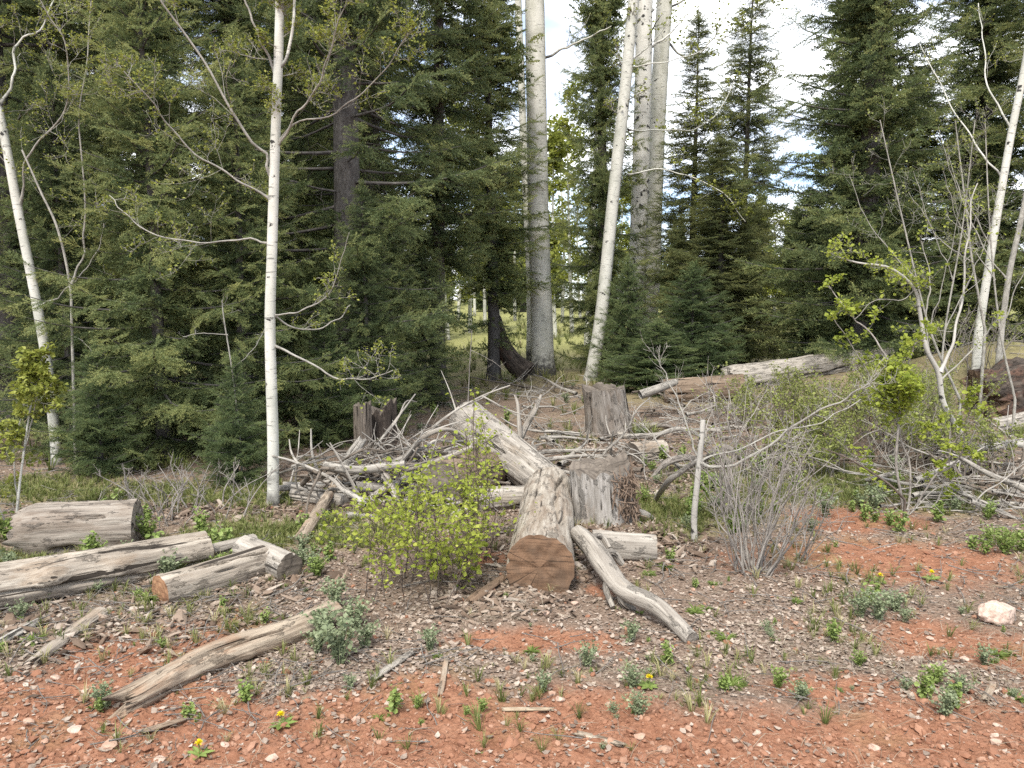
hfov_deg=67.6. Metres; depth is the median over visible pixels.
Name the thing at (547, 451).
dead bough
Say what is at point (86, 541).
weed plant
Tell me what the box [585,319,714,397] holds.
young fir
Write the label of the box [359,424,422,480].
dead branch
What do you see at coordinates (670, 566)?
weed plant
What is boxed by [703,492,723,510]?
weed plant
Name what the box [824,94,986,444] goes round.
dead sapling
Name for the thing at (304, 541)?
weed plant
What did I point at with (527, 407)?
fallen stick
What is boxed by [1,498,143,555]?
old log
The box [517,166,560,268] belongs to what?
aspen
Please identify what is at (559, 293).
conifer
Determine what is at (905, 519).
weed plant
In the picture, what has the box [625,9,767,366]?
spire fir
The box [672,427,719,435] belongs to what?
fallen stick
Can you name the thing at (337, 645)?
weed plant
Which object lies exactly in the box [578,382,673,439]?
tree stump
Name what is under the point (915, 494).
fallen stick
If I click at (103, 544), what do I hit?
weed plant
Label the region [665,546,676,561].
weed plant
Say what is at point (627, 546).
short log
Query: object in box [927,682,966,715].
weed plant
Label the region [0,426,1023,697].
bark debris
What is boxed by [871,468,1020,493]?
fallen stick
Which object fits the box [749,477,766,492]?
weed plant
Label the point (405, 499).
dead branch
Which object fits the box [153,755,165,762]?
stone
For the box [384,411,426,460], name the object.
dead branch
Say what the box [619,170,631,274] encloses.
aspen
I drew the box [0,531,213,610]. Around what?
fallen log
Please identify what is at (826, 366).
fallen log
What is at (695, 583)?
weed plant
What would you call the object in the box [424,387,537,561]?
leafy shrub
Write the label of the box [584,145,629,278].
aspen
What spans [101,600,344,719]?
rough log
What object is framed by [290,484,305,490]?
dead branch
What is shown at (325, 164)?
conifer
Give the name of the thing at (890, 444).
dead bough
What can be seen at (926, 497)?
dead bough
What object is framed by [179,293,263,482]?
dead sapling
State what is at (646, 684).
dandelion
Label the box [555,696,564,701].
stone
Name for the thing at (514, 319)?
aspen
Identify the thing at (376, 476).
dead branch
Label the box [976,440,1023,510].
dead bough
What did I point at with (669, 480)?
long branch
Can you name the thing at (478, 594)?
wood piece
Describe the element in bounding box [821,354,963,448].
olive shrub
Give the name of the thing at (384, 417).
tree stump
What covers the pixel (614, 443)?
fallen stick
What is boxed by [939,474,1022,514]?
dead bough
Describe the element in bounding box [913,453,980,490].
fallen stick
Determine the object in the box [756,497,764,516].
weed plant
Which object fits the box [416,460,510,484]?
dead branch
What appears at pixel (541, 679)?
weed plant
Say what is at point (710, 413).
dead bough
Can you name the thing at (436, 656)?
weed plant
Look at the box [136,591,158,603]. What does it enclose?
weed plant
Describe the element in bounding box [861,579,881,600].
weed plant
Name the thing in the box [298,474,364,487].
dead branch
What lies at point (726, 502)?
bare shrub
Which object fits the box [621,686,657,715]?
weed plant
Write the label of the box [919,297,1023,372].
bare shrub
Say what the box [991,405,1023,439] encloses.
fallen stick
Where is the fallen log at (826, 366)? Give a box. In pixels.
[721,346,894,388]
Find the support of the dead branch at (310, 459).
on the ground at (858, 716)
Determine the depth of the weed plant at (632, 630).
3.60 m
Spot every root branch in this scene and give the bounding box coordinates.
[651,454,696,476]
[703,444,746,472]
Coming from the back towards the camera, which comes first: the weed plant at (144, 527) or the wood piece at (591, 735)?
the weed plant at (144, 527)
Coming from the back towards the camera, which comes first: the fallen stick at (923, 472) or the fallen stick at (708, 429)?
the fallen stick at (708, 429)
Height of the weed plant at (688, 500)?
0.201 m
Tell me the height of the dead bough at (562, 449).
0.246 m
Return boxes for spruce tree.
[0,0,202,431]
[151,0,520,424]
[549,0,659,371]
[723,0,1023,366]
[883,0,1023,356]
[934,0,1023,342]
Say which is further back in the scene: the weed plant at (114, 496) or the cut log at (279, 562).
the weed plant at (114, 496)
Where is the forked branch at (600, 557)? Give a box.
[570,525,697,643]
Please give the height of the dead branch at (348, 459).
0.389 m
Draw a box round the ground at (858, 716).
[0,300,1023,767]
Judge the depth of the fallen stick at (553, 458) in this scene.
7.12 m
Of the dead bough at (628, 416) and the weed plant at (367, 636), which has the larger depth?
the dead bough at (628, 416)
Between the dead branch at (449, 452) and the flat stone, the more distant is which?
the dead branch at (449, 452)
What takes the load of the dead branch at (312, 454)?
on the ground at (858, 716)
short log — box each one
[468,486,524,511]
[592,529,656,560]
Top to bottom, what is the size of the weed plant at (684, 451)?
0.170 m
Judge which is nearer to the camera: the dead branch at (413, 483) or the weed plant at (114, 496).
the weed plant at (114, 496)
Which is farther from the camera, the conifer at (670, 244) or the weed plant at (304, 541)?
the conifer at (670, 244)
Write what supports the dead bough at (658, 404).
on the ground at (858, 716)
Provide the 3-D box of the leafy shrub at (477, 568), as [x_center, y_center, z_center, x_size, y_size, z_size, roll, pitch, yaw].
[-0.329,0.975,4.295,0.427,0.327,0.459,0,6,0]
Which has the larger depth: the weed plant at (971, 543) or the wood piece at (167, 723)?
the weed plant at (971, 543)
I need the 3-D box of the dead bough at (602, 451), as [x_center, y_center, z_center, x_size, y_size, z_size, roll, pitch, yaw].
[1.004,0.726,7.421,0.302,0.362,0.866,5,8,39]
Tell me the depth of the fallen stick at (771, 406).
8.89 m
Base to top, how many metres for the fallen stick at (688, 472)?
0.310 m
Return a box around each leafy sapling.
[0,340,68,519]
[814,273,992,510]
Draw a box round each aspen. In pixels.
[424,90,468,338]
[426,224,462,295]
[453,121,500,332]
[455,153,472,321]
[470,190,483,315]
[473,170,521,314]
[474,151,487,324]
[507,148,523,320]
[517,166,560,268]
[547,79,587,331]
[547,118,578,322]
[547,119,574,338]
[565,117,588,317]
[571,205,597,279]
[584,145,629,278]
[617,185,629,289]
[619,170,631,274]
[747,202,781,303]
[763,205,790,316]
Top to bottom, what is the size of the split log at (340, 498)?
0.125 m
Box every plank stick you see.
[0,616,42,644]
[24,607,108,664]
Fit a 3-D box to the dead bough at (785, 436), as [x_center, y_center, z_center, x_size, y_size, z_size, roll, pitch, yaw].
[2.677,0.512,7.383,0.737,0.558,0.406,-3,7,-26]
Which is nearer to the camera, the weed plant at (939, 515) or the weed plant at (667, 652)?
the weed plant at (667, 652)
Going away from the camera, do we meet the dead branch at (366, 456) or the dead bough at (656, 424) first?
the dead branch at (366, 456)
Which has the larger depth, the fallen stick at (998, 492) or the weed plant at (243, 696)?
the fallen stick at (998, 492)
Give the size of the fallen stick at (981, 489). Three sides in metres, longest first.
0.670 x 0.288 x 0.268 m
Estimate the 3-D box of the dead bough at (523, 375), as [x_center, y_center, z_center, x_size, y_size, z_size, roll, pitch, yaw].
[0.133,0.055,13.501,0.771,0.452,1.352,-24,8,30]
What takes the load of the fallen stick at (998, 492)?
on the ground at (858, 716)
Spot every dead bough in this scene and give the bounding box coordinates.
[491,376,526,398]
[498,362,536,391]
[514,431,552,445]
[519,385,581,398]
[520,382,576,405]
[524,383,545,414]
[526,371,576,390]
[529,409,571,428]
[537,437,562,456]
[544,407,585,435]
[552,437,576,464]
[583,445,609,459]
[589,440,620,457]
[614,398,655,432]
[628,415,672,432]
[633,437,658,479]
[638,447,689,466]
[638,472,692,493]
[641,384,686,408]
[644,408,703,412]
[651,401,723,423]
[702,400,719,419]
[710,433,764,451]
[717,439,761,471]
[730,426,829,476]
[765,414,810,461]
[776,449,807,478]
[849,433,938,464]
[851,456,940,483]
[864,446,886,465]
[868,427,908,452]
[870,433,934,475]
[872,490,932,522]
[873,467,987,503]
[875,439,961,469]
[881,464,932,498]
[888,449,934,483]
[890,497,949,507]
[899,483,960,525]
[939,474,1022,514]
[953,486,1010,514]
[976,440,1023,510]
[981,472,1011,517]
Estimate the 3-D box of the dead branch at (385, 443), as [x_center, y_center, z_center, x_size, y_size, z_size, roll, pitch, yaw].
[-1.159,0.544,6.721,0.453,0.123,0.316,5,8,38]
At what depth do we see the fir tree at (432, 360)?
11.32 m
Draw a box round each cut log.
[152,545,267,604]
[232,535,302,580]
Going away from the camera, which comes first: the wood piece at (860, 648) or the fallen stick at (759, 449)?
the wood piece at (860, 648)
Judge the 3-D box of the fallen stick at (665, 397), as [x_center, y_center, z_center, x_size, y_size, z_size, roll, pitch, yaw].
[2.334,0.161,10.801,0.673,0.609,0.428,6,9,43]
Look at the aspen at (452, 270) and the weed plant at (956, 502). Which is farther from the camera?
the aspen at (452, 270)
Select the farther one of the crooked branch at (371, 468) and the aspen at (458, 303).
the aspen at (458, 303)
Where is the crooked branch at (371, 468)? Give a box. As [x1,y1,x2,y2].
[322,460,405,473]
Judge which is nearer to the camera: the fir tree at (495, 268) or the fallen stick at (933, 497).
the fallen stick at (933, 497)
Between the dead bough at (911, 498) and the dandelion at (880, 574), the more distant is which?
the dead bough at (911, 498)
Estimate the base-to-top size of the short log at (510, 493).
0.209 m
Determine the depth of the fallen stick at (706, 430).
8.34 m
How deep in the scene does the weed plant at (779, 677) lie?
3.17 m
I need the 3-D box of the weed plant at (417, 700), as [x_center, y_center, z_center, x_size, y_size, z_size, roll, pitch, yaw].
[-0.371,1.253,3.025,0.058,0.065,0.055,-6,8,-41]
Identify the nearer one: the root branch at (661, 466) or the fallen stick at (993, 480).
the fallen stick at (993, 480)
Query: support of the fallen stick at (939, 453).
on the ground at (858, 716)
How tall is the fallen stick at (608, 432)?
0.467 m
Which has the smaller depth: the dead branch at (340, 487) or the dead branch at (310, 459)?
the dead branch at (340, 487)
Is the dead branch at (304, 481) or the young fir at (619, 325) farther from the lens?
the young fir at (619, 325)
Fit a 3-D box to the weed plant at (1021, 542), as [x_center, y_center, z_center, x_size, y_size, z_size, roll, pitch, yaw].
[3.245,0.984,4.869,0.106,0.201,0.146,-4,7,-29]
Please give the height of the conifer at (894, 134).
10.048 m
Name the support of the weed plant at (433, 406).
on the ground at (858, 716)
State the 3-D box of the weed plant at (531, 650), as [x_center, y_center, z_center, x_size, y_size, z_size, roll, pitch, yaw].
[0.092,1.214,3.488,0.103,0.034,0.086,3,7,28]
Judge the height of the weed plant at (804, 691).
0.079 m
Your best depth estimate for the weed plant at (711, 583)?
4.32 m
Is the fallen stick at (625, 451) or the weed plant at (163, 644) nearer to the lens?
the weed plant at (163, 644)
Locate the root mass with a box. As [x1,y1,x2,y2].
[959,357,1023,417]
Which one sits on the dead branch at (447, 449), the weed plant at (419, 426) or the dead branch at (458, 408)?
the dead branch at (458, 408)
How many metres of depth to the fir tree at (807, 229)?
16.65 m
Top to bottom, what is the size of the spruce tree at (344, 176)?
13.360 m
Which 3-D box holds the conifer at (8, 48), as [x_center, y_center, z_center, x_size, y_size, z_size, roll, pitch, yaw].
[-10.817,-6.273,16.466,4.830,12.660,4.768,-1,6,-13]
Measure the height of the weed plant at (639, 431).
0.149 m
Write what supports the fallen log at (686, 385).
on the ground at (858, 716)
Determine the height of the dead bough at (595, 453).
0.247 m
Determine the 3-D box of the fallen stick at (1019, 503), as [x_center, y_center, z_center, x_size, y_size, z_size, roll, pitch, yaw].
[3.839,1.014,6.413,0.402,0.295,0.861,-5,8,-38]
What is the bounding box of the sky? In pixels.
[57,0,1023,299]
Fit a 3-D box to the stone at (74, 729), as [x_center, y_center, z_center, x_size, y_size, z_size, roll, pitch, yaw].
[-1.641,1.297,2.871,0.048,0.023,0.037,-1,6,-6]
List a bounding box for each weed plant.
[0,511,14,539]
[0,548,24,561]
[4,597,34,617]
[17,632,47,644]
[78,530,98,549]
[79,535,107,548]
[86,678,112,705]
[88,580,106,593]
[91,697,104,712]
[96,688,112,709]
[100,488,121,500]
[132,586,142,596]
[135,512,162,539]
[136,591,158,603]
[142,502,152,518]
[145,531,164,537]
[155,635,166,648]
[157,548,189,572]
[179,701,196,717]
[190,505,209,531]
[201,521,222,543]
[209,549,232,558]
[212,527,233,542]
[219,595,226,605]
[236,677,254,702]
[260,606,270,624]
[288,532,312,550]
[289,544,315,565]
[295,512,310,527]
[299,547,328,570]
[299,599,343,632]
[300,624,332,653]
[305,555,329,576]
[309,541,318,552]
[313,608,362,664]
[316,574,348,602]
[321,541,335,560]
[338,594,374,627]
[342,672,358,690]
[348,615,380,647]
[370,713,384,721]
[385,682,403,713]
[409,691,424,708]
[415,423,425,430]
[417,623,441,650]
[428,401,437,416]
[432,652,442,658]
[462,704,473,714]
[476,697,490,711]
[503,406,511,423]
[522,644,540,654]
[529,653,536,661]
[534,669,554,692]
[561,392,571,402]
[574,639,598,666]
[598,741,606,748]
[604,699,621,712]
[617,659,650,688]
[620,618,644,642]
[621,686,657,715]
[634,427,647,433]
[636,485,650,502]
[641,569,656,576]
[645,460,658,470]
[651,474,659,482]
[656,563,672,570]
[659,444,667,460]
[660,640,674,664]
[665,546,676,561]
[677,443,686,454]
[679,513,697,526]
[682,490,702,512]
[684,503,691,517]
[684,602,705,615]
[689,482,702,499]
[692,577,698,587]
[698,603,713,609]
[699,471,707,490]
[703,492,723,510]
[707,472,719,490]
[707,581,719,585]
[710,628,722,636]
[712,472,725,486]
[715,632,737,641]
[716,671,731,690]
[717,673,748,690]
[726,515,740,533]
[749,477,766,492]
[754,452,766,467]
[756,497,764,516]
[759,618,774,631]
[764,626,774,634]
[768,630,775,637]
[770,664,793,687]
[787,677,813,699]
[789,471,803,487]
[791,596,803,604]
[793,680,812,698]
[798,514,823,532]
[811,492,838,517]
[819,486,827,495]
[824,617,840,642]
[845,591,872,617]
[848,500,855,511]
[849,648,867,665]
[851,487,859,499]
[851,494,868,508]
[856,486,888,511]
[857,586,897,620]
[859,499,872,521]
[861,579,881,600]
[864,481,892,501]
[867,448,874,460]
[870,506,880,521]
[882,508,899,525]
[885,588,911,611]
[887,455,905,470]
[890,470,904,488]
[890,508,910,531]
[895,675,914,690]
[896,605,915,622]
[914,668,940,698]
[921,660,950,683]
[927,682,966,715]
[928,500,946,521]
[943,669,979,693]
[944,496,964,511]
[945,682,965,708]
[958,606,966,613]
[965,534,979,548]
[970,642,998,665]
[977,535,995,553]
[978,521,998,541]
[980,502,998,519]
[988,524,1023,554]
[988,646,1010,659]
[1004,689,1023,702]
[1008,688,1018,697]
[1012,522,1023,552]
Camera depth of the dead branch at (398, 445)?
6.89 m
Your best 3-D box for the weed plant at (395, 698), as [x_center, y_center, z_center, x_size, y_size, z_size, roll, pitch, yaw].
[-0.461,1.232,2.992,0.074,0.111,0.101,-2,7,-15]
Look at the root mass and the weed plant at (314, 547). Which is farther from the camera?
the root mass
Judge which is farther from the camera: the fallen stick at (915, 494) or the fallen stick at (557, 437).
the fallen stick at (557, 437)
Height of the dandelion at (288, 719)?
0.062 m
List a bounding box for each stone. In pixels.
[23,717,34,725]
[50,675,60,679]
[67,725,81,733]
[101,739,117,750]
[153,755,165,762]
[220,742,228,746]
[373,738,385,744]
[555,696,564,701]
[571,601,578,605]
[634,733,644,739]
[658,745,671,753]
[868,743,880,750]
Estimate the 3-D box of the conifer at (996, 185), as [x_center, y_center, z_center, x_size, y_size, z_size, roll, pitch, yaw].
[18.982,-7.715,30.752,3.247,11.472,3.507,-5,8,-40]
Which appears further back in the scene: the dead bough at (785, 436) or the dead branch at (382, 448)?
the dead bough at (785, 436)
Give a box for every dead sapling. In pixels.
[5,0,108,466]
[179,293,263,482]
[463,330,503,401]
[641,335,897,541]
[822,443,905,525]
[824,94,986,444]
[903,101,1005,418]
[908,111,986,420]
[929,93,1023,438]
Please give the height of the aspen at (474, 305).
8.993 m
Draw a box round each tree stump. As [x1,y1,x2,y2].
[353,400,373,458]
[371,397,401,454]
[569,449,654,526]
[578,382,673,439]
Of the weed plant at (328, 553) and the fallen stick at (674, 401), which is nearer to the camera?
the weed plant at (328, 553)
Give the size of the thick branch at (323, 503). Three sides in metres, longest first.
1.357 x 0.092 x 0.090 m
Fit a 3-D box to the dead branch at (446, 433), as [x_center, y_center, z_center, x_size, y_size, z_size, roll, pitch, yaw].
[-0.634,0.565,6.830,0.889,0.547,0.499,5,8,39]
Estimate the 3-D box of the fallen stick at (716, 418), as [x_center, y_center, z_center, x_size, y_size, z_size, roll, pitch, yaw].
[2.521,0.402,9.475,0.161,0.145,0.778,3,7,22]
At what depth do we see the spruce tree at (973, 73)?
13.89 m
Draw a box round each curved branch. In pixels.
[401,427,469,461]
[627,426,704,438]
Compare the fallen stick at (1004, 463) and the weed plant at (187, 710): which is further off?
the fallen stick at (1004, 463)
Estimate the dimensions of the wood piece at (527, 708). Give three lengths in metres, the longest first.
0.221 x 0.027 x 0.011 m
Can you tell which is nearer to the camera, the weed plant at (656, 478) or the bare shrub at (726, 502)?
the bare shrub at (726, 502)
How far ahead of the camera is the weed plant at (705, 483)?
6.37 m
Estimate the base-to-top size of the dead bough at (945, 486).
0.421 m
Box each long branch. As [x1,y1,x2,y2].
[404,433,497,471]
[514,394,522,437]
[522,394,541,438]
[653,459,696,501]
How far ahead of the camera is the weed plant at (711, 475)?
6.41 m
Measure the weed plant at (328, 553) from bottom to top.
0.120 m
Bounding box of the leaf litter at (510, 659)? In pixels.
[0,363,1023,767]
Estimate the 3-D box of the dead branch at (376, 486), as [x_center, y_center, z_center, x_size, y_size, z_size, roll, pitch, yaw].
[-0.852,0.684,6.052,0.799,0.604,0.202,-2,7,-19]
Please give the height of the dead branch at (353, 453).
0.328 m
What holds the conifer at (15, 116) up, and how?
on the ground at (858, 716)
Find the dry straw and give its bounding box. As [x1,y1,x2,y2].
[0,354,1023,767]
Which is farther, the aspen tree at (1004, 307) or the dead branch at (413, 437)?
the aspen tree at (1004, 307)
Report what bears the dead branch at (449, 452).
on the ground at (858, 716)
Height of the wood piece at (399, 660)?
0.019 m
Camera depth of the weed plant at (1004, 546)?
4.81 m
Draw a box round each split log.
[212,534,256,556]
[289,488,349,506]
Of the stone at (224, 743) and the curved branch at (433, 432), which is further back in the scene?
the curved branch at (433, 432)
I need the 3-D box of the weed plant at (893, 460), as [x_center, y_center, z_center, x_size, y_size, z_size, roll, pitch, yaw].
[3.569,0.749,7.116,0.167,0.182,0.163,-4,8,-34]
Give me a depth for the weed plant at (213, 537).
4.89 m
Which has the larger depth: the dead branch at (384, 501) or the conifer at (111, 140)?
the conifer at (111, 140)
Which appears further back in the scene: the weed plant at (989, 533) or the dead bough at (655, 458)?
the dead bough at (655, 458)
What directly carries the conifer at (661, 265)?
on the ground at (858, 716)
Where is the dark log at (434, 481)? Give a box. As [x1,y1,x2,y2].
[418,450,508,506]
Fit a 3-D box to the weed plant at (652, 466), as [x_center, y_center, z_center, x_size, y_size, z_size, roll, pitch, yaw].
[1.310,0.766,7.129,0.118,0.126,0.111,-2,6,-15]
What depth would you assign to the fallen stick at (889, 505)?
5.91 m
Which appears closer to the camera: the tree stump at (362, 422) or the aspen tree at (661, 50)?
the tree stump at (362, 422)
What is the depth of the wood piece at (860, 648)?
3.54 m
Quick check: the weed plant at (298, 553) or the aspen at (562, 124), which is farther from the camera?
the aspen at (562, 124)
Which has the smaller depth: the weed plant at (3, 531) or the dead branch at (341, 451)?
the weed plant at (3, 531)
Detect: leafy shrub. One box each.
[312,444,502,609]
[414,523,490,588]
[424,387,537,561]
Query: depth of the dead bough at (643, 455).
6.75 m
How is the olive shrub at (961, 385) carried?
on the ground at (858, 716)
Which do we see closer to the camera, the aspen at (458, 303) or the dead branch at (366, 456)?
the dead branch at (366, 456)
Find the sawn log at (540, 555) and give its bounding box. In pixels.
[506,467,574,592]
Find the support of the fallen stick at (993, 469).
on the ground at (858, 716)
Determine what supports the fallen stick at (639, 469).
on the ground at (858, 716)
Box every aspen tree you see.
[0,0,114,465]
[93,0,433,505]
[515,0,530,360]
[525,0,611,375]
[583,0,787,380]
[584,89,597,344]
[629,0,688,328]
[646,0,730,355]
[908,3,1023,369]
[938,133,1023,363]
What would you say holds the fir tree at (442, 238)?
on the ground at (858, 716)
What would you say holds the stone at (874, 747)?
on the ground at (858, 716)
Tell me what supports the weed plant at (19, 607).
on the ground at (858, 716)
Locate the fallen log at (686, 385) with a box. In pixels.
[663,374,744,402]
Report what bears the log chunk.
on the ground at (858, 716)
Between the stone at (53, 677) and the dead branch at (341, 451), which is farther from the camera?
the dead branch at (341, 451)
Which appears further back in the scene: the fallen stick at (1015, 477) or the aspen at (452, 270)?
the aspen at (452, 270)
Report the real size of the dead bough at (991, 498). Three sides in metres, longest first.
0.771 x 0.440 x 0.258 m
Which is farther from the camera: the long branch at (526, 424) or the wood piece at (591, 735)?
the long branch at (526, 424)
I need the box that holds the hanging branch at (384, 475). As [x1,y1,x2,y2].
[379,471,405,514]
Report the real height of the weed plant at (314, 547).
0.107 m
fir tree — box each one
[0,0,309,482]
[0,0,324,428]
[0,50,167,460]
[1,0,202,400]
[79,0,363,418]
[119,24,361,469]
[294,179,432,439]
[321,152,448,418]
[325,0,542,399]
[380,245,480,407]
[415,0,580,379]
[742,187,851,361]
[802,67,1013,360]
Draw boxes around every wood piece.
[140,715,191,733]
[367,649,418,680]
[437,656,448,695]
[465,574,506,603]
[501,707,555,710]
[572,730,625,746]
[856,639,866,660]
[980,683,996,701]
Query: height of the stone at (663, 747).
0.029 m
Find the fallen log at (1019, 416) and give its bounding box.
[982,412,1023,435]
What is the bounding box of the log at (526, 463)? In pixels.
[449,401,566,485]
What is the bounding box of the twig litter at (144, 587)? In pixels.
[0,339,1023,755]
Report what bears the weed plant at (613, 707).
on the ground at (858, 716)
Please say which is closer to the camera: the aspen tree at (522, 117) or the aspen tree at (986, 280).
the aspen tree at (986, 280)
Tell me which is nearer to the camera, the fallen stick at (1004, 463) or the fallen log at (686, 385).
the fallen stick at (1004, 463)
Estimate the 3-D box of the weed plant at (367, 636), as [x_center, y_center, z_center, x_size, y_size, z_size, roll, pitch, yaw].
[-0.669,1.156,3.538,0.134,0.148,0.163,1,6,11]
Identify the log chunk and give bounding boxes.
[624,439,668,463]
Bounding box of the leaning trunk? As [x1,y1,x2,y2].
[499,315,534,380]
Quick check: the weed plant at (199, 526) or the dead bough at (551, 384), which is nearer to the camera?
the weed plant at (199, 526)
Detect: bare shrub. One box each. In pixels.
[88,453,187,527]
[130,455,282,526]
[664,380,837,577]
[665,361,841,530]
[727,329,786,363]
[751,465,856,561]
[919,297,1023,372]
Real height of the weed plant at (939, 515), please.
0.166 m
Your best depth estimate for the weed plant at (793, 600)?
4.10 m
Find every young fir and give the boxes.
[37,338,161,477]
[178,356,290,489]
[279,308,373,448]
[583,254,667,385]
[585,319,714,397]
[633,259,758,384]
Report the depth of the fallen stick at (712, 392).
10.51 m
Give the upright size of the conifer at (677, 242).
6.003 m
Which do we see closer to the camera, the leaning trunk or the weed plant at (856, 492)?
the weed plant at (856, 492)
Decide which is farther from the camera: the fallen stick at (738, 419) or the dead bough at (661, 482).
the fallen stick at (738, 419)
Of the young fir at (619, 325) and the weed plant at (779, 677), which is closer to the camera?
the weed plant at (779, 677)
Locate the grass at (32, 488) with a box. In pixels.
[0,310,1023,760]
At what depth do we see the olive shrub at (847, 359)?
9.96 m
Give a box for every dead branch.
[265,439,357,476]
[272,439,366,506]
[279,430,322,496]
[279,458,384,490]
[283,447,380,487]
[285,463,415,506]
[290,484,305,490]
[291,435,400,467]
[292,445,328,481]
[293,466,335,519]
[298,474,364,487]
[300,439,400,477]
[305,476,378,500]
[306,464,347,491]
[310,429,318,481]
[320,469,417,482]
[322,443,394,479]
[327,487,372,492]
[329,442,416,512]
[329,471,352,481]
[334,475,386,502]
[335,428,430,454]
[336,480,391,496]
[341,441,383,464]
[343,394,416,478]
[345,460,459,519]
[350,433,441,464]
[353,433,439,495]
[358,444,452,458]
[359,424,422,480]
[359,439,447,455]
[361,432,394,458]
[364,427,432,464]
[365,472,404,477]
[369,429,428,457]
[370,440,398,447]
[374,438,399,450]
[381,406,438,479]
[381,449,443,462]
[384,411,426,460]
[387,497,435,510]
[391,447,454,472]
[392,437,482,461]
[394,415,463,473]
[401,445,460,472]
[401,449,434,488]
[410,420,474,461]
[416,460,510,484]
[432,371,545,429]
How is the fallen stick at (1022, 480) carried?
on the ground at (858, 716)
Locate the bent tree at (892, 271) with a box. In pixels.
[821,183,1022,451]
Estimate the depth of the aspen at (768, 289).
33.49 m
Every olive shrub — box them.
[714,361,841,425]
[730,371,870,458]
[754,418,857,477]
[777,358,934,438]
[792,373,929,466]
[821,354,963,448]
[841,348,958,424]
[857,346,1007,430]
[892,399,1023,474]
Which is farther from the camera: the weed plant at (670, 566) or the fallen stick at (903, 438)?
the fallen stick at (903, 438)
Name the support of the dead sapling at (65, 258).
on the ground at (858, 716)
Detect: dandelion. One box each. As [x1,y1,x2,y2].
[184,739,214,760]
[269,711,296,729]
[636,674,657,689]
[874,572,886,583]
[923,569,940,579]
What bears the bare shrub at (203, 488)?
on the ground at (858, 716)
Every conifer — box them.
[2,19,87,324]
[2,35,77,331]
[38,11,199,304]
[133,40,215,344]
[204,0,406,378]
[224,26,359,338]
[259,0,489,373]
[286,79,363,288]
[359,42,410,310]
[446,267,457,305]
[454,230,472,303]
[467,265,499,311]
[501,132,526,311]
[550,238,573,307]
[659,209,681,322]
[659,243,667,291]
[665,213,688,311]
[776,206,800,319]
[780,0,896,331]
[811,288,830,330]
[878,49,903,329]
[924,92,970,315]
[934,83,1023,312]
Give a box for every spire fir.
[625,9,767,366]
[657,135,793,375]
[687,0,798,363]
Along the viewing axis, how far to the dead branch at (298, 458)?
6.55 m
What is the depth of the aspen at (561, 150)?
26.20 m
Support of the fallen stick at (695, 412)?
on the ground at (858, 716)
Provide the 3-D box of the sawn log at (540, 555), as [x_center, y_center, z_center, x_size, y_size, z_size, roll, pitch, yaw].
[0.219,0.911,5.035,0.382,0.383,1.776,0,6,5]
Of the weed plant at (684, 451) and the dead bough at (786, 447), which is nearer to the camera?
the dead bough at (786, 447)
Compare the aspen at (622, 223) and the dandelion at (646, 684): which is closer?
the dandelion at (646, 684)
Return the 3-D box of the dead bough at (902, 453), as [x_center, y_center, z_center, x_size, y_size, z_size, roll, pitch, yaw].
[3.706,0.760,7.304,0.903,0.547,0.411,-6,17,18]
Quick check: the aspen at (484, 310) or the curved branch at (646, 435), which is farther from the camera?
the aspen at (484, 310)
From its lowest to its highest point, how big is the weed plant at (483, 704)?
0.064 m
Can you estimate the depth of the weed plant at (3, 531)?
5.09 m
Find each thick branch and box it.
[293,475,342,543]
[341,436,366,464]
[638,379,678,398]
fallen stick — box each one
[464,387,541,398]
[470,372,532,387]
[501,409,579,436]
[506,408,536,426]
[520,400,536,412]
[522,404,576,412]
[531,440,551,449]
[534,374,577,394]
[539,416,609,440]
[540,448,612,459]
[543,440,586,466]
[544,433,558,442]
[546,430,644,460]
[557,429,604,460]
[560,406,583,415]
[593,429,645,458]
[595,438,646,465]
[598,417,616,440]
[600,429,643,472]
[601,398,649,456]
[625,406,679,464]
[630,411,656,415]
[656,374,690,411]
[658,401,733,434]
[659,393,684,406]
[659,463,725,475]
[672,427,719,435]
[677,391,717,413]
[685,402,726,417]
[697,369,749,411]
[697,417,714,446]
[707,400,741,430]
[708,385,717,407]
[711,407,725,425]
[721,426,773,430]
[723,392,744,423]
[754,435,785,467]
[755,383,799,429]
[758,386,807,430]
[809,456,935,488]
[853,419,956,465]
[855,471,898,482]
[863,427,899,452]
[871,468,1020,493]
[879,499,950,507]
[883,454,925,464]
[891,420,920,450]
[891,487,942,498]
[902,435,983,448]
[905,469,972,479]
[908,465,947,481]
[911,491,979,507]
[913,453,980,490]
[916,463,1023,484]
[918,441,970,466]
[919,409,962,440]
[919,430,984,483]
[920,469,971,474]
[923,503,1004,509]
[926,429,987,486]
[926,456,1001,496]
[932,465,989,504]
[932,472,1023,498]
[938,448,1012,465]
[938,450,1023,491]
[957,447,1022,474]
[967,498,1023,508]
[970,499,1020,519]
[977,475,1021,482]
[979,458,1023,467]
[980,469,1022,478]
[988,448,1016,475]
[988,454,1023,481]
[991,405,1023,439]
[991,431,1023,493]
[1000,448,1023,487]
[1005,502,1021,505]
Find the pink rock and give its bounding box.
[978,600,1015,624]
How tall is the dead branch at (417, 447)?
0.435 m
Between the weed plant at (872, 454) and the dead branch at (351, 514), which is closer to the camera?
the dead branch at (351, 514)
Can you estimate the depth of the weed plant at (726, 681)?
3.12 m

